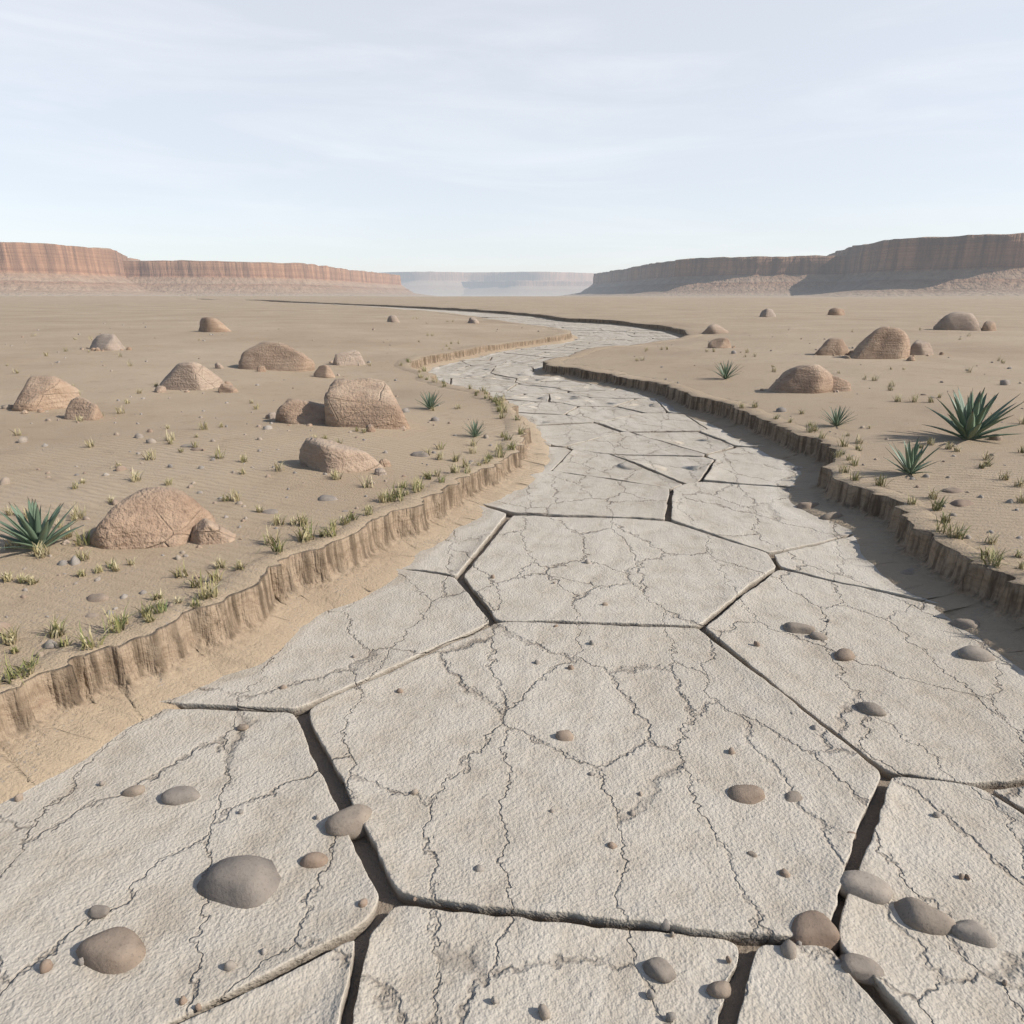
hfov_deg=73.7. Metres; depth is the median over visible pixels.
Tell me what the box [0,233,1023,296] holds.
mesas
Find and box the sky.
[0,0,1023,272]
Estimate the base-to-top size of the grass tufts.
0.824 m
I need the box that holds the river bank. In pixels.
[0,298,1023,803]
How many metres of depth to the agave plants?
8.73 m
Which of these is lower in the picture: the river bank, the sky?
the river bank
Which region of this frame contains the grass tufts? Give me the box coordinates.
[0,317,1023,684]
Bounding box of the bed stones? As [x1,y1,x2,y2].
[76,394,996,998]
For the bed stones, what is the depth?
2.62 m
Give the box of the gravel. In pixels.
[0,323,1023,1021]
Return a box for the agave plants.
[0,360,1022,549]
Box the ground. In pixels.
[0,296,1023,1023]
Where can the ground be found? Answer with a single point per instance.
(166, 340)
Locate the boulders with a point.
(154, 517)
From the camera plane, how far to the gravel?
4.23 m
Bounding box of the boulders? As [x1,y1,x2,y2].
[11,308,995,549]
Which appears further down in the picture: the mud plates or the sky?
the mud plates
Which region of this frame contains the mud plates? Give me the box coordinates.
[0,314,1023,1023]
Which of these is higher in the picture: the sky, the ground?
the sky

